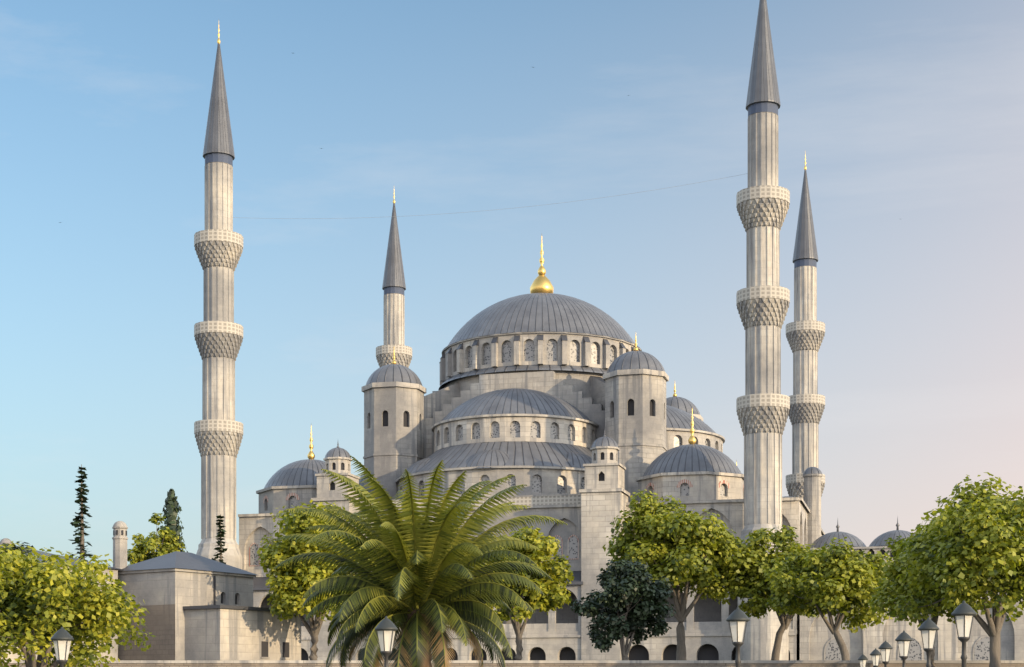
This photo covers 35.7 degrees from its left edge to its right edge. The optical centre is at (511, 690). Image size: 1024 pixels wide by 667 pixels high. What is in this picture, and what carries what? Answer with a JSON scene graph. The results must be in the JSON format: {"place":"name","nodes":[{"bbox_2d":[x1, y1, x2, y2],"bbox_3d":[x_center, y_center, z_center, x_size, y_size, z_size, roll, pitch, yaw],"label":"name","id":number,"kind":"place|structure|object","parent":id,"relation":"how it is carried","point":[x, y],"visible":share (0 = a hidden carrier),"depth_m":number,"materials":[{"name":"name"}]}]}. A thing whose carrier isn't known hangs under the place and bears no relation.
{"place":"outdoors","nodes":[
{"label":"outdoors","id":0,"kind":"place"},
{"bbox_2d":[0,542,32,562],"bbox_3d":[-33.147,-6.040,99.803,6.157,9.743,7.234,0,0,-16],"label":"tree","id":1,"kind":"object","parent":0,"point":[22,551],"visible":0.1,"depth_m":99.52,"materials":[{"name":"green plant"}]},
{"bbox_2d":[0,0,1023,566],"label":"sky","id":2,"kind":"structure","parent":0,"point":[906,117],"materials":[{"name":"blue"}]},
{"bbox_2d":[2,660,1023,666],"bbox_3d":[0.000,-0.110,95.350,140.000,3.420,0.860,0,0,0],"label":"low wall","id":3,"kind":"structure","parent":0,"point":[560,663],"depth_m":95.00,"materials":[{"name":"stone"}]},
{"label":"precinct terrace ground","id":4,"kind":"structure","parent":0,"visible":0},
{"bbox_2d":[69,464,93,561],"bbox_3d":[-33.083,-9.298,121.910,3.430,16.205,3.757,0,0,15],"label":"cypress tree","id":5,"kind":"object","parent":4,"relation":"on","point":[79,521],"visible":0.31,"depth_m":121.89,"materials":[{"name":"green plant"}]},
{"bbox_2d":[127,513,185,564],"bbox_3d":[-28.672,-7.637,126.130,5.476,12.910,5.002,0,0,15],"label":"tree","id":6,"kind":"object","parent":4,"relation":"on","point":[143,549],"visible":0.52,"depth_m":125.14,"materials":[{"name":"green plant"}]},
{"bbox_2d":[157,489,187,552],"bbox_3d":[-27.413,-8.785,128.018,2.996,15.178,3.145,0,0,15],"label":"cypress","id":7,"kind":"object","parent":4,"relation":"on","point":[172,509],"visible":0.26,"depth_m":127.61,"materials":[{"name":"green plant"}]},
{"bbox_2d":[194,25,242,568],"bbox_3d":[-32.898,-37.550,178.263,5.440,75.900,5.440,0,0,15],"label":"minaret","id":8,"kind":"object","parent":4,"relation":"on","point":[218,336],"visible":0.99,"depth_m":176.80,"materials":[{"name":"stone"}]},
{"bbox_2d":[232,173,747,218],"bbox_3d":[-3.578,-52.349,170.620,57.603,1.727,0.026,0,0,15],"label":"cable","id":9,"kind":"object","parent":8,"relation":"attached to","point":[461,212],"visible":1,"depth_m":171.50,"materials":[{"name":"grey plastic"}]},
{"bbox_2d":[212,514,227,563],"bbox_3d":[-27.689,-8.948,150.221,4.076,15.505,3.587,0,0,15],"label":"cypress tree","id":10,"kind":"object","parent":4,"relation":"on","point":[219,542],"visible":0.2,"depth_m":149.92,"materials":[{"name":"green plant"}]},
{"bbox_2d":[256,500,377,659],"bbox_3d":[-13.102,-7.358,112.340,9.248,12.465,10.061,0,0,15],"label":"tree","id":11,"kind":"object","parent":4,"relation":"on","point":[290,586],"visible":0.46,"depth_m":109.29,"materials":[{"name":"green plant"}]},
{"bbox_2d":[376,192,411,367],"bbox_3d":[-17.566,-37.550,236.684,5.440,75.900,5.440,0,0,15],"label":"minaret","id":12,"kind":"object","parent":4,"relation":"on","point":[394,286],"visible":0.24,"depth_m":235.41,"materials":[{"name":"stone"}]},
{"bbox_2d":[476,526,573,659],"bbox_3d":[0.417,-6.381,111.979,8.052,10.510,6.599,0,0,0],"label":"tree","id":13,"kind":"object","parent":4,"relation":"on","point":[553,597],"visible":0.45,"depth_m":110.74,"materials":[{"name":"green plant"}]},
{"bbox_2d":[238,236,824,659],"bbox_3d":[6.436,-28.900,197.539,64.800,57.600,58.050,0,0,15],"label":"mosque","id":14,"kind":"structure","parent":4,"relation":"on","point":[563,408],"depth_m":178.95,"materials":[{"name":"stone"}]},
{"bbox_2d":[570,558,675,659],"bbox_3d":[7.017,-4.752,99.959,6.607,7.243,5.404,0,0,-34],"label":"tree","id":15,"kind":"object","parent":4,"relation":"on","point":[616,601],"visible":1,"depth_m":98.90,"materials":[{"name":"green plant"}]},
{"bbox_2d":[602,489,755,659],"bbox_3d":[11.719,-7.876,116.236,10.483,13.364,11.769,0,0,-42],"label":"tree","id":16,"kind":"object","parent":4,"relation":"on","point":[684,552],"visible":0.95,"depth_m":113.67,"materials":[{"name":"green plant"}]},
{"bbox_2d":[736,0,789,659],"bbox_3d":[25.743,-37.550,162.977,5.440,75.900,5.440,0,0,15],"label":"minaret","id":17,"kind":"object","parent":4,"relation":"on","point":[762,305],"visible":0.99,"depth_m":161.47,"materials":[{"name":"stone"}]},
{"bbox_2d":[723,525,827,659],"bbox_3d":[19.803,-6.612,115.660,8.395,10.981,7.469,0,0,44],"label":"tree","id":18,"kind":"object","parent":4,"relation":"on","point":[757,594],"visible":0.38,"depth_m":114.70,"materials":[{"name":"green plant"}]},
{"bbox_2d":[786,154,824,499],"bbox_3d":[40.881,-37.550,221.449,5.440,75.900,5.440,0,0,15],"label":"minaret","id":19,"kind":"object","parent":4,"relation":"on","point":[805,332],"visible":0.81,"depth_m":220.06,"materials":[{"name":"stone"}]},
{"bbox_2d":[762,536,897,659],"bbox_3d":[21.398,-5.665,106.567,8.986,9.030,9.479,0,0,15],"label":"tree","id":20,"kind":"object","parent":4,"relation":"on","point":[839,581],"visible":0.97,"depth_m":104.81,"materials":[{"name":"green plant"}]},
{"bbox_2d":[800,517,1023,659],"bbox_3d":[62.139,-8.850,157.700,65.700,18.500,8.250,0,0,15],"label":"domed building","id":21,"kind":"structure","parent":4,"relation":"on","point":[817,640],"depth_m":160.37,"materials":[{"name":"stone"}]},
{"label":"ground","id":22,"kind":"structure","parent":0,"visible":0},
{"bbox_2d":[50,627,73,666],"bbox_3d":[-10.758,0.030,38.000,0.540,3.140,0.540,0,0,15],"label":"street lamp","id":23,"kind":"object","parent":22,"relation":"on","point":[62,638],"visible":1,"depth_m":37.88,"materials":[{"name":"white glass"}]},
{"bbox_2d":[0,539,155,666],"bbox_3d":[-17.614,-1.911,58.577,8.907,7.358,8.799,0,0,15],"label":"tree","id":24,"kind":"object","parent":22,"relation":"on","point":[41,604],"visible":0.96,"depth_m":56.81,"materials":[{"name":"green plant"}]},
{"bbox_2d":[0,521,300,659],"bbox_3d":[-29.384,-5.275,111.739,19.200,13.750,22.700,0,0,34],"label":"stone lodge","id":25,"kind":"structure","parent":22,"relation":"on","point":[197,607],"depth_m":111.52,"materials":[{"name":"beige stone"}]},
{"bbox_2d":[375,616,397,666],"bbox_3d":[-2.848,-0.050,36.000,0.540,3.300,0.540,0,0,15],"label":"street lamp","id":26,"kind":"object","parent":22,"relation":"on","point":[386,628],"visible":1,"depth_m":35.88,"materials":[{"name":"white glass"}]},
{"bbox_2d":[274,456,566,666],"bbox_3d":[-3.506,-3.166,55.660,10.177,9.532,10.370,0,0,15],"label":"canary palm","id":27,"kind":"object","parent":22,"relation":"on","point":[424,586],"visible":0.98,"depth_m":54.45,"materials":[{"name":"green plant"}]},
{"bbox_2d":[726,607,749,666],"bbox_3d":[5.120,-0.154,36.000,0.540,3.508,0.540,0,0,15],"label":"street lamp","id":28,"kind":"object","parent":22,"relation":"on","point":[737,618],"visible":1,"depth_m":35.88,"materials":[{"name":"white glass"}]},
{"bbox_2d":[858,654,867,666],"bbox_3d":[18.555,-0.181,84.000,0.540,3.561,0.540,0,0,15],"label":"street lamp","id":29,"kind":"object","parent":22,"relation":"on","point":[862,658],"visible":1,"depth_m":83.86,"materials":[{"name":"grey metal"}]},
{"bbox_2d":[870,648,880,666],"bbox_3d":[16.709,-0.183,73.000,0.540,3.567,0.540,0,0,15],"label":"street lamp","id":30,"kind":"object","parent":22,"relation":"on","point":[875,654],"visible":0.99,"depth_m":72.87,"materials":[{"name":"white glass"}]},
{"bbox_2d":[878,640,892,666],"bbox_3d":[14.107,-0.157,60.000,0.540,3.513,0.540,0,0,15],"label":"street lamp","id":31,"kind":"object","parent":22,"relation":"on","point":[885,647],"visible":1,"depth_m":59.88,"materials":[{"name":"white glass"}]},
{"bbox_2d":[895,631,912,666],"bbox_3d":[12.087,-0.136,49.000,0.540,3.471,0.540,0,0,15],"label":"street lamp","id":32,"kind":"object","parent":22,"relation":"on","point":[903,639],"visible":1,"depth_m":48.88,"materials":[{"name":"white glass"}]},
{"bbox_2d":[868,515,955,666],"bbox_3d":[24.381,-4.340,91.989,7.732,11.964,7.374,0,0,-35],"label":"tree","id":33,"kind":"object","parent":22,"relation":"on","point":[894,585],"visible":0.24,"depth_m":91.78,"materials":[{"name":"green plant"}]},
{"bbox_2d":[918,617,938,666],"bbox_3d":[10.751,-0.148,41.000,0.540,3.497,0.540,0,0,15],"label":"street lamp","id":34,"kind":"object","parent":22,"relation":"on","point":[928,628],"visible":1,"depth_m":40.88,"materials":[{"name":"white glass"}]},
{"bbox_2d":[887,472,1023,666],"bbox_3d":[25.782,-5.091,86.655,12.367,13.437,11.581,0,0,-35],"label":"tree","id":35,"kind":"object","parent":22,"relation":"on","point":[974,556],"visible":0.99,"depth_m":83.50,"materials":[{"name":"green plant"}]},
{"bbox_2d":[951,601,976,666],"bbox_3d":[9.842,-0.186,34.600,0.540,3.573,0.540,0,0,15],"label":"street lamp","id":36,"kind":"object","parent":22,"relation":"on","point":[963,613],"visible":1,"depth_m":34.49,"materials":[{"name":"white glass"}]}
]}

